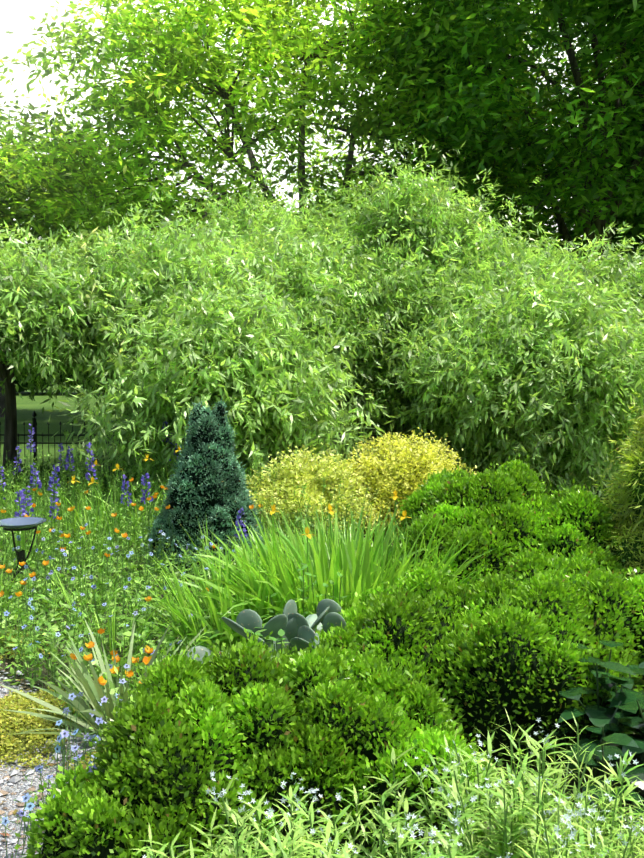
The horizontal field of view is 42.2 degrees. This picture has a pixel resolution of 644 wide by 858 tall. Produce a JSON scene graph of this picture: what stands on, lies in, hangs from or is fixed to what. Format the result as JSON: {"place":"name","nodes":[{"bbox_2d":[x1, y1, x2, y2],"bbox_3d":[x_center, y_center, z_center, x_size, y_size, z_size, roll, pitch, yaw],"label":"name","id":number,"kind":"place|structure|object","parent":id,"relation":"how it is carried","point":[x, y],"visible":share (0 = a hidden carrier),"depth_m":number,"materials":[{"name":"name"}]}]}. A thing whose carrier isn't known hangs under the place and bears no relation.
{"place":"outdoors","nodes":[
{"label":"outdoors","id":0,"kind":"place"},
{"bbox_2d":[0,662,96,857],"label":"gravel path","id":1,"kind":"structure","parent":0,"point":[19,785],"depth_m":3.85,"materials":[{"name":"grey gravel"}]},
{"bbox_2d":[0,626,105,773],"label":"golden groundcover","id":2,"kind":"object","parent":1,"relation":"on","point":[10,701],"depth_m":4.37,"materials":[{"name":"yellow plant"}]},
{"bbox_2d":[0,96,189,416],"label":"tall tree","id":3,"kind":"object","parent":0,"point":[31,193],"depth_m":33.82,"materials":[{"name":"green plant"}]},
{"bbox_2d":[0,0,617,249],"bbox_3d":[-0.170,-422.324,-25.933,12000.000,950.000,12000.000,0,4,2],"label":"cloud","id":4,"kind":"structure","parent":0,"point":[13,13],"depth_m":1912.95,"materials":[{"name":"white"}]},
{"bbox_2d":[0,377,624,503],"bbox_3d":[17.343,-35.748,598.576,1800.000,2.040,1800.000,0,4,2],"label":"lawn ground","id":5,"kind":"structure","parent":0,"point":[26,407],"depth_m":32.59,"materials":[{"name":"green plant"}]},
{"bbox_2d":[0,214,163,466],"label":"tree","id":6,"kind":"object","parent":5,"relation":"on","point":[19,315],"depth_m":12.17,"materials":[{"name":"green plant"}]},
{"bbox_2d":[0,456,168,505],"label":"hedge shrub","id":7,"kind":"object","parent":5,"relation":"on","point":[11,462],"depth_m":12.47,"materials":[{"name":"green plant"}]},
{"bbox_2d":[0,182,349,466],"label":"shrub","id":8,"kind":"object","parent":5,"relation":"on","point":[174,259],"depth_m":12.69,"materials":[{"name":"green plant"}]},
{"bbox_2d":[62,164,346,396],"bbox_3d":[-1.666,-2.572,19.044,7.999,6.770,7.450,0,4,2],"label":"shrub","id":9,"kind":"object","parent":5,"relation":"on","point":[244,226],"depth_m":17.80,"materials":[{"name":"green plant"}]},
{"bbox_2d":[45,242,388,505],"bbox_3d":[-1.391,-0.626,11.714,4.783,3.782,4.404,-3,5,-44],"label":"shrub","id":10,"kind":"object","parent":5,"relation":"on","point":[272,390],"depth_m":10.79,"materials":[{"name":"green plant"}]},
{"bbox_2d":[0,411,455,474],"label":"iron fence","id":11,"kind":"object","parent":5,"relation":"on","point":[34,415],"visible":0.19,"depth_m":14.36,"materials":[{"name":"black metal"}]},
{"bbox_2d":[67,447,410,538],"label":"orange flowers","id":12,"kind":"object","parent":5,"relation":"on","point":[307,530],"visible":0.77,"depth_m":6.48,"materials":[{"name":"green plant"}]},
{"bbox_2d":[13,188,587,393],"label":"tree line","id":13,"kind":"object","parent":5,"relation":"on","point":[21,389],"depth_m":69.64,"materials":[{"name":"green plant"}]},
{"bbox_2d":[211,193,413,454],"bbox_3d":[-0.264,-1.980,17.075,6.312,5.830,5.658,0,4,2],"label":"shrub","id":14,"kind":"object","parent":5,"relation":"on","point":[287,216],"depth_m":16.43,"materials":[{"name":"green plant"}]},
{"bbox_2d":[157,192,488,465],"bbox_3d":[0.195,-1.442,14.975,5.745,5.011,5.457,0,4,2],"label":"weeping willow tree","id":15,"kind":"object","parent":5,"relation":"on","point":[345,282],"depth_m":13.76,"materials":[{"name":"green plant"}]},
{"bbox_2d":[264,136,556,455],"bbox_3d":[1.818,-2.232,16.455,6.839,6.408,6.170,0,4,2],"label":"shrub","id":16,"kind":"object","parent":5,"relation":"on","point":[377,219],"depth_m":15.30,"materials":[{"name":"green plant"}]},
{"bbox_2d":[307,197,617,261],"bbox_3d":[4.914,-5.441,36.766,23.717,10.334,18.567,0,4,2],"label":"shrub","id":17,"kind":"object","parent":5,"relation":"on","point":[560,237],"depth_m":34.28,"materials":[{"name":"green plant"}]},
{"bbox_2d":[336,222,599,479],"bbox_3d":[2.639,-1.365,15.133,5.801,4.838,5.549,0,4,2],"label":"weeping willow tree","id":18,"kind":"object","parent":5,"relation":"on","point":[492,273],"depth_m":14.14,"materials":[{"name":"green plant"}]},
{"bbox_2d":[386,217,580,466],"bbox_3d":[3.279,-1.714,17.256,5.843,5.276,6.561,0,4,2],"label":"shrub","id":19,"kind":"object","parent":5,"relation":"on","point":[512,228],"depth_m":16.37,"materials":[{"name":"green plant"}]},
{"bbox_2d":[366,224,643,499],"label":"shrub","id":20,"kind":"object","parent":5,"relation":"on","point":[510,345],"depth_m":11.82,"materials":[{"name":"green plant"}]},
{"bbox_2d":[496,220,643,478],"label":"shrub","id":21,"kind":"object","parent":5,"relation":"on","point":[615,271],"depth_m":14.45,"materials":[{"name":"green plant"}]},
{"bbox_2d":[528,8,643,276],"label":"tree","id":22,"kind":"object","parent":5,"relation":"on","point":[634,229],"depth_m":29.88,"materials":[{"name":"green plant"}]},
{"bbox_2d":[0,0,643,270],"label":"tall tree","id":23,"kind":"object","parent":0,"point":[137,100],"depth_m":25.39,"materials":[{"name":"green plant"}]},
{"bbox_2d":[0,421,643,857],"bbox_3d":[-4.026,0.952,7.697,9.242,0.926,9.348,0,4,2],"label":"wildflower meadow","id":24,"kind":"structure","parent":0,"point":[101,512],"depth_m":6.90,"materials":[{"name":"green plant"}]},
{"bbox_2d":[3,526,43,605],"bbox_3d":[-2.515,1.140,6.968,0.358,0.642,0.343,0,4,2],"label":"bird bath stand","id":25,"kind":"object","parent":24,"relation":"on","point":[20,555],"visible":0.5,"depth_m":6.97,"materials":[{"name":"black metal"}]},
{"bbox_2d":[0,517,46,529],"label":"birdbath glass bowl","id":26,"kind":"object","parent":25,"relation":"on","point":[15,523],"visible":0.96,"depth_m":7.08,"materials":[{"name":"glass"}]},
{"bbox_2d":[0,611,207,741],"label":"spiky plant","id":27,"kind":"object","parent":24,"relation":"on","point":[78,676],"visible":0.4,"depth_m":4.30,"materials":[{"name":"green plant"}]},
{"bbox_2d":[143,398,264,582],"bbox_3d":[-1.094,0.560,7.983,1.224,1.668,1.211,0,4,2],"label":"dwarf conifer","id":28,"kind":"object","parent":24,"relation":"on","point":[239,471],"depth_m":7.70,"materials":[{"name":"green plant"}]},
{"bbox_2d":[14,628,507,857],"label":"boxwood shrub","id":29,"kind":"object","parent":24,"relation":"on","point":[201,680],"depth_m":3.06,"materials":[{"name":"green plant"}]},
{"bbox_2d":[187,599,369,665],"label":"succulent plant","id":30,"kind":"object","parent":24,"relation":"on","point":[294,626],"visible":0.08,"depth_m":4.41,"materials":[{"name":"plant"}]},
{"bbox_2d":[247,563,346,656],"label":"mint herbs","id":31,"kind":"object","parent":24,"relation":"on","point":[281,632],"visible":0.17,"depth_m":5.12,"materials":[{"name":"green plant"}]},
{"bbox_2d":[105,500,516,657],"bbox_3d":[0.259,1.112,5.901,3.312,1.134,2.720,0,4,2],"label":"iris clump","id":32,"kind":"object","parent":24,"relation":"on","point":[359,563],"visible":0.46,"depth_m":5.60,"materials":[{"name":"green plant"}]},
{"bbox_2d":[245,442,385,539],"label":"golden shrub","id":33,"kind":"object","parent":24,"relation":"on","point":[315,471],"depth_m":9.39,"materials":[{"name":"yellow plant"}]},
{"bbox_2d":[258,459,434,540],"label":"golden shrub","id":34,"kind":"object","parent":24,"relation":"on","point":[320,490],"visible":0.06,"depth_m":9.69,"materials":[{"name":"yellow plant"}]},
{"bbox_2d":[125,717,643,857],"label":"amsonia plant","id":35,"kind":"object","parent":24,"relation":"on","point":[290,847],"depth_m":2.47,"materials":[{"name":"green plant"}]},
{"bbox_2d":[334,427,476,534],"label":"golden shrub","id":36,"kind":"object","parent":24,"relation":"on","point":[398,452],"depth_m":9.89,"materials":[{"name":"yellow plant"}]},
{"bbox_2d":[394,467,473,537],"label":"boxwood shrub","id":37,"kind":"object","parent":24,"relation":"on","point":[414,500],"depth_m":8.00,"materials":[{"name":"green plant"}]},
{"bbox_2d":[278,545,643,771],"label":"boxwood shrub","id":38,"kind":"object","parent":24,"relation":"on","point":[508,614],"depth_m":4.30,"materials":[{"name":"green plant"}]},
{"bbox_2d":[394,453,630,590],"bbox_3d":[1.474,0.851,6.479,1.912,1.273,1.790,0,4,2],"label":"boxwood shrub","id":39,"kind":"object","parent":24,"relation":"on","point":[509,476],"depth_m":6.10,"materials":[{"name":"green plant"}]},
{"bbox_2d":[436,709,643,857],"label":"leafy perennial plant","id":40,"kind":"object","parent":24,"relation":"on","point":[624,848],"depth_m":2.43,"materials":[{"name":"green plant"}]},
{"bbox_2d":[537,640,643,843],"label":"dark broadleaf plant","id":41,"kind":"object","parent":24,"relation":"on","point":[624,708],"visible":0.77,"depth_m":3.67,"materials":[{"name":"green plant"}]},
{"bbox_2d":[587,392,643,578],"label":"shrub","id":42,"kind":"object","parent":24,"relation":"on","point":[625,469],"depth_m":6.02,"materials":[{"name":"green plant"}]},
{"bbox_2d":[601,425,643,578],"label":"shrub","id":43,"kind":"object","parent":24,"relation":"on","point":[626,505],"visible":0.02,"depth_m":6.10,"materials":[{"name":"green plant"}]},
{"bbox_2d":[323,0,643,274],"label":"tall tree","id":44,"kind":"object","parent":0,"point":[630,23],"depth_m":22.12,"materials":[{"name":"green plant"}]}
]}

